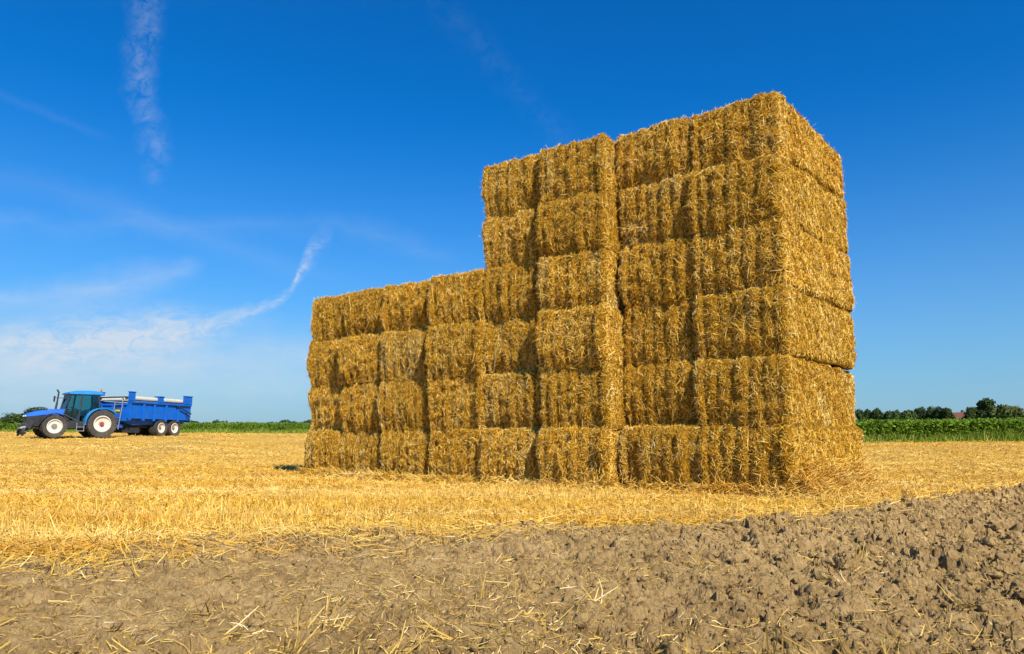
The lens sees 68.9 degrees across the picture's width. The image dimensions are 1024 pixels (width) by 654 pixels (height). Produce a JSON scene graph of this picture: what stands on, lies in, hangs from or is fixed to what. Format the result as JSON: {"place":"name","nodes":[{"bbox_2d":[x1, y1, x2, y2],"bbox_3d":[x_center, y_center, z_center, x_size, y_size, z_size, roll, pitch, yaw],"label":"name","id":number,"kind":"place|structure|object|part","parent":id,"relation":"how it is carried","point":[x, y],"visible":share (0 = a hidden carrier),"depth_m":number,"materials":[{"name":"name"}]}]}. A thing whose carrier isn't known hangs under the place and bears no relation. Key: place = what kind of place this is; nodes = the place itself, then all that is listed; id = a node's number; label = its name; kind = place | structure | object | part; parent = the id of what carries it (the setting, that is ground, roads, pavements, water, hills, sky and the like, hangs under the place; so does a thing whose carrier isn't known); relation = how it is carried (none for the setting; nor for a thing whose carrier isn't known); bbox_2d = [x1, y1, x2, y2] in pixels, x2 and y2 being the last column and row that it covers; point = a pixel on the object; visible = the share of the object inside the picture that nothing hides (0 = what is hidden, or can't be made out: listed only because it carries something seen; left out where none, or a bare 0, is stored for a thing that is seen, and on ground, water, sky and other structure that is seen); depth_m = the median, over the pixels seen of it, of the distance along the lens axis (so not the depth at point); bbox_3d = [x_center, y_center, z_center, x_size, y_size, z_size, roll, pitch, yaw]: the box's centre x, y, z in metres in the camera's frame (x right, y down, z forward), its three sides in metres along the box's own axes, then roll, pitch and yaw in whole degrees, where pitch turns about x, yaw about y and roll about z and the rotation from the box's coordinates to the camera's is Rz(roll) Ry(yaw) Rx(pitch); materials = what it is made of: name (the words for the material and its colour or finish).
{"place":"outdoors","nodes":[
{"label":"outdoors","id":0,"kind":"place"},
{"bbox_2d":[0,482,1023,653],"bbox_3d":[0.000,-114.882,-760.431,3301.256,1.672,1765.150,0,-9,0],"label":"ploughed soil","id":1,"kind":"structure","parent":0,"point":[175,582],"depth_m":3.56,"materials":[{"name":"brown soil"}]},
{"bbox_2d":[303,427,343,473],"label":"straw bale","id":2,"kind":"object","parent":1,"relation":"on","point":[322,448],"visible":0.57,"depth_m":14.77},
{"bbox_2d":[307,384,344,430],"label":"straw bale","id":3,"kind":"object","parent":2,"relation":"on","point":[324,401],"visible":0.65,"depth_m":15.03},
{"bbox_2d":[305,339,343,387],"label":"straw bale","id":4,"kind":"object","parent":3,"relation":"on","point":[322,366],"visible":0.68,"depth_m":15.14},
{"bbox_2d":[308,294,347,341],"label":"straw bale","id":5,"kind":"object","parent":4,"relation":"on","point":[327,319],"visible":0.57,"depth_m":15.24},
{"bbox_2d":[0,488,1023,653],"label":"straw litter","id":6,"kind":"object","parent":1,"relation":"on","point":[445,638],"visible":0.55,"depth_m":3.02,"materials":[{"name":"yellow plant"}]},
{"bbox_2d":[0,431,1023,585],"bbox_3d":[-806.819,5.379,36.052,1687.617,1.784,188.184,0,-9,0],"label":"stubble field","id":7,"kind":"structure","parent":0,"point":[26,441],"depth_m":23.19,"materials":[{"name":"yellow plant"}]},
{"bbox_2d":[16,388,116,437],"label":"tractor","id":8,"kind":"object","parent":7,"relation":"on","point":[96,421],"visible":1,"depth_m":46.84,"materials":[{"name":"metal"}]},
{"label":"rear window","id":9,"kind":"part","parent":8,"relation":"part of","materials":[{"name":"blue glass"}]},
{"bbox_2d":[100,391,192,436],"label":"farm trailer","id":10,"kind":"object","parent":7,"relation":"on","point":[159,416],"visible":0.84,"depth_m":52.57,"materials":[{"name":"metal"}]},
{"bbox_2d":[378,428,431,481],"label":"straw bale","id":11,"kind":"object","parent":7,"relation":"on","point":[405,451],"visible":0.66,"depth_m":13.43},
{"bbox_2d":[376,378,431,437],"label":"straw bale","id":12,"kind":"object","parent":11,"relation":"on","point":[402,405],"visible":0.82,"depth_m":13.56},
{"bbox_2d":[378,328,428,383],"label":"straw bale","id":13,"kind":"object","parent":12,"relation":"on","point":[403,355],"visible":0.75,"depth_m":13.72},
{"bbox_2d":[379,280,430,333],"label":"straw bale","id":14,"kind":"object","parent":13,"relation":"on","point":[404,308],"visible":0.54,"depth_m":13.89},
{"bbox_2d":[428,427,482,482],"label":"straw bale","id":15,"kind":"object","parent":7,"relation":"on","point":[455,451],"visible":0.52,"depth_m":12.69},
{"bbox_2d":[426,374,492,435],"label":"straw bale","id":16,"kind":"object","parent":15,"relation":"on","point":[454,403],"visible":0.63,"depth_m":12.82},
{"bbox_2d":[420,320,487,379],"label":"straw bale","id":17,"kind":"object","parent":16,"relation":"on","point":[452,350],"visible":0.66,"depth_m":12.84},
{"bbox_2d":[425,268,487,326],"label":"straw bale","id":18,"kind":"object","parent":17,"relation":"on","point":[456,297],"visible":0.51,"depth_m":13.07},
{"bbox_2d":[478,426,540,486],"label":"straw bale","id":19,"kind":"object","parent":7,"relation":"on","point":[510,451],"visible":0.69,"depth_m":11.99},
{"bbox_2d":[482,366,611,429],"bbox_3d":[1.102,1.405,13.531,1.372,1.214,3.894,-7,-10,37],"label":"straw bale","id":20,"kind":"object","parent":19,"relation":"on","point":[513,399],"visible":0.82,"depth_m":12.12},
{"bbox_2d":[482,316,540,374],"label":"straw bale","id":21,"kind":"object","parent":20,"relation":"on","point":[509,345],"visible":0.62,"depth_m":12.36},
{"bbox_2d":[481,261,541,324],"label":"straw bale","id":22,"kind":"object","parent":21,"relation":"on","point":[509,291],"visible":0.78,"depth_m":12.45},
{"bbox_2d":[480,207,541,269],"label":"straw bale","id":23,"kind":"object","parent":22,"relation":"on","point":[512,240],"visible":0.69,"depth_m":12.59},
{"bbox_2d":[480,153,541,220],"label":"straw bale","id":24,"kind":"object","parent":23,"relation":"on","point":[512,186],"visible":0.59,"depth_m":12.68},
{"bbox_2d":[533,423,624,489],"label":"straw bale","id":25,"kind":"object","parent":7,"relation":"on","point":[582,453],"visible":0.56,"depth_m":11.13},
{"bbox_2d":[539,363,630,430],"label":"straw bale","id":26,"kind":"object","parent":25,"relation":"on","point":[583,398],"visible":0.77,"depth_m":11.30},
{"bbox_2d":[533,302,626,373],"bbox_3d":[1.952,0.414,12.829,1.458,1.156,3.884,-6,-11,35],"label":"straw bale","id":27,"kind":"object","parent":26,"relation":"on","point":[590,337],"visible":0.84,"depth_m":11.40},
{"bbox_2d":[535,247,625,311],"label":"straw bale","id":28,"kind":"object","parent":27,"relation":"on","point":[580,278],"visible":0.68,"depth_m":11.63},
{"bbox_2d":[535,190,623,259],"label":"straw bale","id":29,"kind":"object","parent":28,"relation":"on","point":[582,221],"visible":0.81,"depth_m":11.73},
{"bbox_2d":[533,132,620,203],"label":"straw bale","id":30,"kind":"object","parent":29,"relation":"on","point":[572,169],"visible":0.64,"depth_m":11.87},
{"bbox_2d":[293,449,899,499],"bbox_3d":[0.221,2.368,12.031,11.034,0.837,3.156,-3,-9,21],"label":"spilled straw","id":31,"kind":"object","parent":7,"relation":"on","point":[816,483],"visible":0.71,"depth_m":10.67,"materials":[{"name":"yellow plant"}]},
{"bbox_2d":[338,429,382,477],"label":"straw bale","id":32,"kind":"object","parent":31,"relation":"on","point":[361,448],"visible":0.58,"depth_m":14.23},
{"bbox_2d":[338,381,381,433],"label":"straw bale","id":33,"kind":"object","parent":32,"relation":"on","point":[358,408],"visible":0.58,"depth_m":14.32},
{"bbox_2d":[336,333,381,387],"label":"straw bale","id":34,"kind":"object","parent":33,"relation":"on","point":[359,359],"visible":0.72,"depth_m":14.37},
{"bbox_2d":[341,287,384,336],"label":"straw bale","id":35,"kind":"object","parent":34,"relation":"on","point":[362,309],"visible":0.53,"depth_m":14.56},
{"bbox_2d":[616,423,705,490],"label":"straw bale","id":36,"kind":"object","parent":7,"relation":"on","point":[649,451],"visible":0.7,"depth_m":10.67},
{"bbox_2d":[622,359,698,426],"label":"straw bale","id":37,"kind":"object","parent":36,"relation":"on","point":[662,394],"visible":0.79,"depth_m":10.98},
{"bbox_2d":[621,300,700,368],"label":"straw bale","id":38,"kind":"object","parent":37,"relation":"on","point":[660,333],"visible":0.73,"depth_m":11.10},
{"bbox_2d":[616,231,697,308],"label":"straw bale","id":39,"kind":"object","parent":38,"relation":"on","point":[653,274],"visible":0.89,"depth_m":11.20},
{"bbox_2d":[616,171,694,247],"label":"straw bale","id":40,"kind":"object","parent":39,"relation":"on","point":[653,212],"visible":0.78,"depth_m":11.35},
{"bbox_2d":[614,115,693,189],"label":"straw bale","id":41,"kind":"object","parent":40,"relation":"on","point":[658,152],"visible":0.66,"depth_m":11.46},
{"bbox_2d":[693,423,864,496],"bbox_3d":[3.997,1.985,10.888,1.573,1.186,2.959,-8,-11,42],"label":"straw bale","id":42,"kind":"object","parent":7,"relation":"on","point":[730,451],"visible":0.64,"depth_m":10.00},
{"bbox_2d":[692,352,856,433],"bbox_3d":[3.972,1.091,11.037,1.569,1.183,2.934,-7,-12,41],"label":"straw bale","id":43,"kind":"object","parent":42,"relation":"on","point":[771,391],"visible":0.97,"depth_m":10.16},
{"bbox_2d":[689,283,857,369],"bbox_3d":[3.953,0.127,11.222,1.633,1.139,2.948,-8,-12,41],"label":"straw bale","id":44,"kind":"object","parent":43,"relation":"on","point":[751,322],"visible":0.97,"depth_m":10.34},
{"bbox_2d":[690,216,856,311],"bbox_3d":[4.053,-0.746,11.322,1.525,1.199,2.925,-8,-12,42],"label":"straw bale","id":45,"kind":"object","parent":44,"relation":"on","point":[768,253],"visible":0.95,"depth_m":10.46},
{"bbox_2d":[684,152,848,253],"bbox_3d":[3.988,-1.678,11.425,1.561,1.250,2.957,-7,-11,42],"label":"straw bale","id":46,"kind":"object","parent":45,"relation":"on","point":[721,197],"visible":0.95,"depth_m":10.59},
{"bbox_2d":[687,89,844,198],"bbox_3d":[4.033,-2.573,11.727,1.630,1.204,2.928,-8,-11,40],"label":"straw bale","id":47,"kind":"object","parent":46,"relation":"on","point":[769,123],"visible":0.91,"depth_m":10.79},
{"bbox_2d":[0,0,1023,422],"label":"sky","id":48,"kind":"structure","parent":0,"point":[181,181],"materials":[{"name":"blue"}]},
{"bbox_3d":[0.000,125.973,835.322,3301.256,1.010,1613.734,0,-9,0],"label":"field soil","id":49,"kind":"structure","parent":0,"visible":0},
{"bbox_2d":[0,418,19,429],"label":"bushy tree","id":50,"kind":"object","parent":49,"relation":"on","point":[2,420],"visible":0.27,"depth_m":125.88,"materials":[{"name":"green plant"}]},
{"bbox_2d":[0,412,22,427],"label":"bushy tree","id":51,"kind":"object","parent":49,"relation":"on","point":[14,417],"visible":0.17,"depth_m":127.41,"materials":[{"name":"green plant"}]},
{"bbox_2d":[20,407,75,419],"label":"bushy tree","id":52,"kind":"object","parent":49,"relation":"on","point":[32,410],"visible":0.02,"depth_m":130.06,"materials":[{"name":"green plant"}]},
{"bbox_2d":[67,409,81,419],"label":"bushy tree","id":53,"kind":"object","parent":49,"relation":"on","point":[75,413],"visible":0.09,"depth_m":132.05,"materials":[{"name":"green plant"}]},
{"bbox_2d":[279,420,295,422],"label":"broadleaf tree","id":54,"kind":"object","parent":49,"relation":"on","point":[287,421],"visible":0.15,"depth_m":326.32,"materials":[{"name":"green plant"}]},
{"bbox_2d":[0,417,1023,439],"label":"crop plants","id":55,"kind":"object","parent":49,"relation":"on","point":[917,427],"visible":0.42,"depth_m":39.79,"materials":[{"name":"green plant"}]},
{"bbox_2d":[0,427,1023,442],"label":"margin grass","id":56,"kind":"structure","parent":49,"relation":"on","point":[971,437],"depth_m":39.20,"materials":[{"name":"green plant"}]},
{"bbox_2d":[854,408,868,419],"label":"broadleaf tree","id":57,"kind":"object","parent":49,"relation":"on","point":[859,414],"visible":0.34,"depth_m":203.12,"materials":[{"name":"green plant"}]},
{"bbox_2d":[862,409,878,419],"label":"broadleaf tree","id":58,"kind":"object","parent":49,"relation":"on","point":[869,414],"visible":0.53,"depth_m":213.84,"materials":[{"name":"green plant"}]},
{"bbox_2d":[877,410,894,419],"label":"broadleaf tree","id":59,"kind":"object","parent":49,"relation":"on","point":[884,415],"visible":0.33,"depth_m":209.98,"materials":[{"name":"green plant"}]},
{"bbox_2d":[890,410,917,419],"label":"broadleaf tree","id":60,"kind":"object","parent":49,"relation":"on","point":[909,414],"visible":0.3,"depth_m":204.81,"materials":[{"name":"green plant"}]},
{"bbox_2d":[914,406,925,419],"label":"broadleaf tree","id":61,"kind":"object","parent":49,"relation":"on","point":[921,411],"visible":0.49,"depth_m":227.34,"materials":[{"name":"green plant"}]},
{"bbox_2d":[923,406,935,418],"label":"broadleaf tree","id":62,"kind":"object","parent":49,"relation":"on","point":[930,409],"visible":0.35,"depth_m":212.82,"materials":[{"name":"green plant"}]},
{"bbox_2d":[932,406,949,419],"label":"broadleaf tree","id":63,"kind":"object","parent":49,"relation":"on","point":[941,413],"visible":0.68,"depth_m":209.31,"materials":[{"name":"green plant"}]},
{"bbox_2d":[948,408,955,419],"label":"broadleaf tree","id":64,"kind":"object","parent":49,"relation":"on","point":[952,416],"visible":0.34,"depth_m":208.86,"materials":[{"name":"green plant"}]},
{"bbox_2d":[952,410,964,418],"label":"farmhouse","id":65,"kind":"object","parent":49,"relation":"on","point":[957,415],"visible":0.17,"depth_m":219.55,"materials":[{"name":"brick"}]},
{"bbox_2d":[965,408,973,419],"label":"broadleaf tree","id":66,"kind":"object","parent":49,"relation":"on","point":[969,413],"visible":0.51,"depth_m":207.81,"materials":[{"name":"green plant"}]},
{"bbox_2d":[963,406,984,418],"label":"broadleaf tree","id":67,"kind":"object","parent":49,"relation":"on","point":[974,409],"visible":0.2,"depth_m":210.47,"materials":[{"name":"green plant"}]},
{"bbox_2d":[975,397,999,417],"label":"broadleaf tree","id":68,"kind":"object","parent":49,"relation":"on","point":[984,404],"visible":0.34,"depth_m":210.82,"materials":[{"name":"green plant"}]},
{"bbox_2d":[977,404,1015,418],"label":"broadleaf tree","id":69,"kind":"object","parent":49,"relation":"on","point":[1002,411],"visible":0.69,"depth_m":205.24,"materials":[{"name":"green plant"}]},
{"bbox_2d":[1012,405,1023,418],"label":"broadleaf tree","id":70,"kind":"object","parent":49,"relation":"on","point":[1019,412],"visible":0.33,"depth_m":206.38,"materials":[{"name":"green plant"}]}
]}

